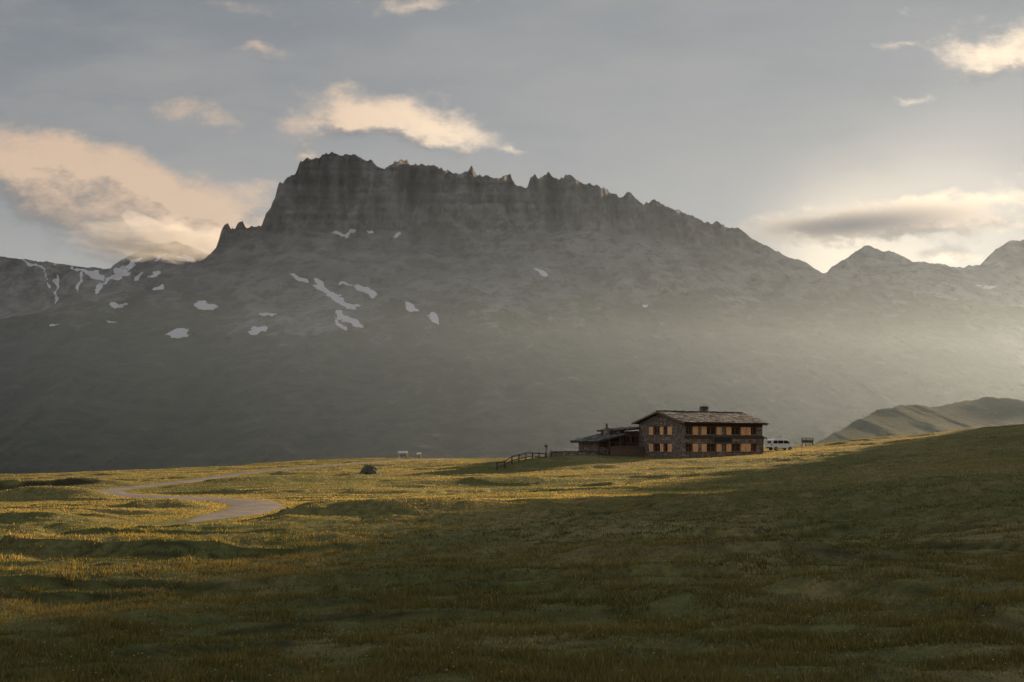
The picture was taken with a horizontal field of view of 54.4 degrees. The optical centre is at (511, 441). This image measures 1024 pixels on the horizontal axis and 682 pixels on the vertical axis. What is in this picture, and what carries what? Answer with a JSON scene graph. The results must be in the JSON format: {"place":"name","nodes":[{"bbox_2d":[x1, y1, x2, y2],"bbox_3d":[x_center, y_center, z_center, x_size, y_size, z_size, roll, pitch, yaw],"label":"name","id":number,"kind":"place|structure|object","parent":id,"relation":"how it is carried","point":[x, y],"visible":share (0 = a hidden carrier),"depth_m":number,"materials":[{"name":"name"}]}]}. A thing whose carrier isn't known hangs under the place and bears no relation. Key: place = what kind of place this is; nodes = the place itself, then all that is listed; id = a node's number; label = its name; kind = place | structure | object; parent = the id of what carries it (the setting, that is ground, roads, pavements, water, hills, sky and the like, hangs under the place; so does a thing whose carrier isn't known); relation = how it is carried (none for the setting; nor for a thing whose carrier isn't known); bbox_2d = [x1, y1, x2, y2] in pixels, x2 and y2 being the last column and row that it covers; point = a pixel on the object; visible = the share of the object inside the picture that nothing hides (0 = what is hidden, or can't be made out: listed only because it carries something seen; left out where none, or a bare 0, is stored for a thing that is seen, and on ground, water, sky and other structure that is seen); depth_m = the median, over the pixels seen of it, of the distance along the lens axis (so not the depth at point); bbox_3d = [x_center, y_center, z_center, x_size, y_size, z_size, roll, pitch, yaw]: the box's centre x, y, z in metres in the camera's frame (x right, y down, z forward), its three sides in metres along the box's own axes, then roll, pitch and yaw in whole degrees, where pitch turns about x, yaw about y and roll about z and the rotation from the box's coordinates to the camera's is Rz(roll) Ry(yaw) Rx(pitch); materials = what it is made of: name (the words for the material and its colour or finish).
{"place":"outdoors","nodes":[
{"label":"outdoors","id":0,"kind":"place"},
{"bbox_2d":[0,241,209,318],"bbox_3d":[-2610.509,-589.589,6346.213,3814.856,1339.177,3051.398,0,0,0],"label":"distant mountain","id":1,"kind":"structure","parent":0,"point":[28,287],"depth_m":5878.07,"materials":[{"name":"grey stone"}]},
{"bbox_2d":[96,458,448,521],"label":"road","id":2,"kind":"structure","parent":0,"point":[243,507],"depth_m":76.08,"materials":[{"name":"beige gravel"}]},
{"bbox_2d":[0,152,1023,473],"bbox_3d":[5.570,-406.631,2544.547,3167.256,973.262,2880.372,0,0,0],"label":"mountain","id":3,"kind":"structure","parent":0,"point":[336,306],"depth_m":2187.70,"materials":[{"name":"grey stone"}]},
{"bbox_2d":[0,424,1023,681],"bbox_3d":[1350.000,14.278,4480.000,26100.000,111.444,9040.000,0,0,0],"label":"ground","id":4,"kind":"structure","parent":0,"point":[858,500],"depth_m":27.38,"materials":[{"name":"green plant"}]},
{"bbox_2d":[359,465,379,474],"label":"boulder","id":5,"kind":"object","parent":4,"relation":"on","point":[368,469],"visible":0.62,"depth_m":117.63,"materials":[{"name":"grey stone"}]},
{"bbox_2d":[398,451,407,457],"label":"information panel","id":6,"kind":"object","parent":4,"relation":"on","point":[402,452],"visible":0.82,"depth_m":185.95,"materials":[{"name":"grey wood"}]},
{"bbox_2d":[1,502,1015,681],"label":"meadow flowers","id":7,"kind":"object","parent":4,"relation":"on","point":[512,622],"visible":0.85,"depth_m":10.55,"materials":[{"name":"yellow plant"}]},
{"bbox_2d":[496,452,551,469],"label":"wooden fence","id":8,"kind":"object","parent":4,"relation":"on","point":[519,458],"visible":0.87,"depth_m":127.55,"materials":[{"name":"brown wood"}]},
{"bbox_2d":[550,451,597,456],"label":"stone wall","id":9,"kind":"structure","parent":4,"relation":"on","point":[559,453],"depth_m":141.35,"materials":[{"name":"grey stone"}]},
{"bbox_2d":[570,406,768,457],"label":"stone house","id":10,"kind":"structure","parent":4,"relation":"on","point":[703,431],"depth_m":144.77,"materials":[{"name":"stone"}]},
{"bbox_2d":[653,426,660,434],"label":"window","id":11,"kind":"structure","parent":10,"relation":"in","point":[656,428],"depth_m":144.76,"materials":[{"name":"brown glass"}]},
{"bbox_2d":[653,443,660,451],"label":"window","id":12,"kind":"structure","parent":10,"relation":"in","point":[656,445],"depth_m":144.76,"materials":[{"name":"brown glass"}]},
{"bbox_2d":[685,426,692,434],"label":"window","id":13,"kind":"structure","parent":10,"relation":"in","point":[688,428],"depth_m":140.68,"materials":[{"name":"brown glass"}]},
{"bbox_2d":[685,443,692,452],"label":"window","id":14,"kind":"structure","parent":10,"relation":"in","point":[688,445],"depth_m":140.68,"materials":[{"name":"brown glass"}]},
{"bbox_2d":[706,426,716,434],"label":"window","id":15,"kind":"structure","parent":10,"relation":"in","point":[710,429],"depth_m":143.11,"materials":[{"name":"brown glass"}]},
{"bbox_2d":[706,443,716,451],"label":"window","id":16,"kind":"structure","parent":10,"relation":"in","point":[710,446],"depth_m":143.11,"materials":[{"name":"brown glass"}]},
{"bbox_2d":[731,426,739,434],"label":"window","id":17,"kind":"structure","parent":10,"relation":"in","point":[734,430],"depth_m":145.93,"materials":[{"name":"brown glass"}]},
{"bbox_2d":[731,443,740,451],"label":"window","id":18,"kind":"structure","parent":10,"relation":"in","point":[735,447],"depth_m":145.89,"materials":[{"name":"brown glass"}]},
{"bbox_2d":[750,427,756,435],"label":"window","id":19,"kind":"structure","parent":10,"relation":"in","point":[753,430],"depth_m":148.01,"materials":[{"name":"brown glass"}]},
{"bbox_2d":[750,443,757,451],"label":"window","id":20,"kind":"structure","parent":10,"relation":"in","point":[753,445],"depth_m":148.01,"materials":[{"name":"brown glass"}]},
{"bbox_2d":[766,439,793,449],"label":"parked van","id":21,"kind":"object","parent":4,"relation":"on","point":[776,444],"visible":0.97,"depth_m":160.20,"materials":[{"name":"white paint"}]},
{"bbox_2d":[801,438,812,445],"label":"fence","id":22,"kind":"object","parent":4,"relation":"on","point":[806,441],"visible":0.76,"depth_m":171.86,"materials":[{"name":"brown wood"}]},
{"bbox_2d":[0,0,1023,272],"label":"sky","id":23,"kind":"structure","parent":0,"point":[820,131],"materials":[{"name":"grey"}]},
{"bbox_2d":[816,396,1023,443],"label":"hill","id":24,"kind":"structure","parent":0,"point":[901,420],"depth_m":597.83,"materials":[{"name":"green plant"}]},
{"bbox_2d":[827,239,1023,306],"bbox_3d":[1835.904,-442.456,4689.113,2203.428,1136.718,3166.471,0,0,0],"label":"mountain ridge","id":25,"kind":"structure","parent":0,"point":[995,277],"depth_m":4577.01,"materials":[{"name":"grey stone"}]}
]}

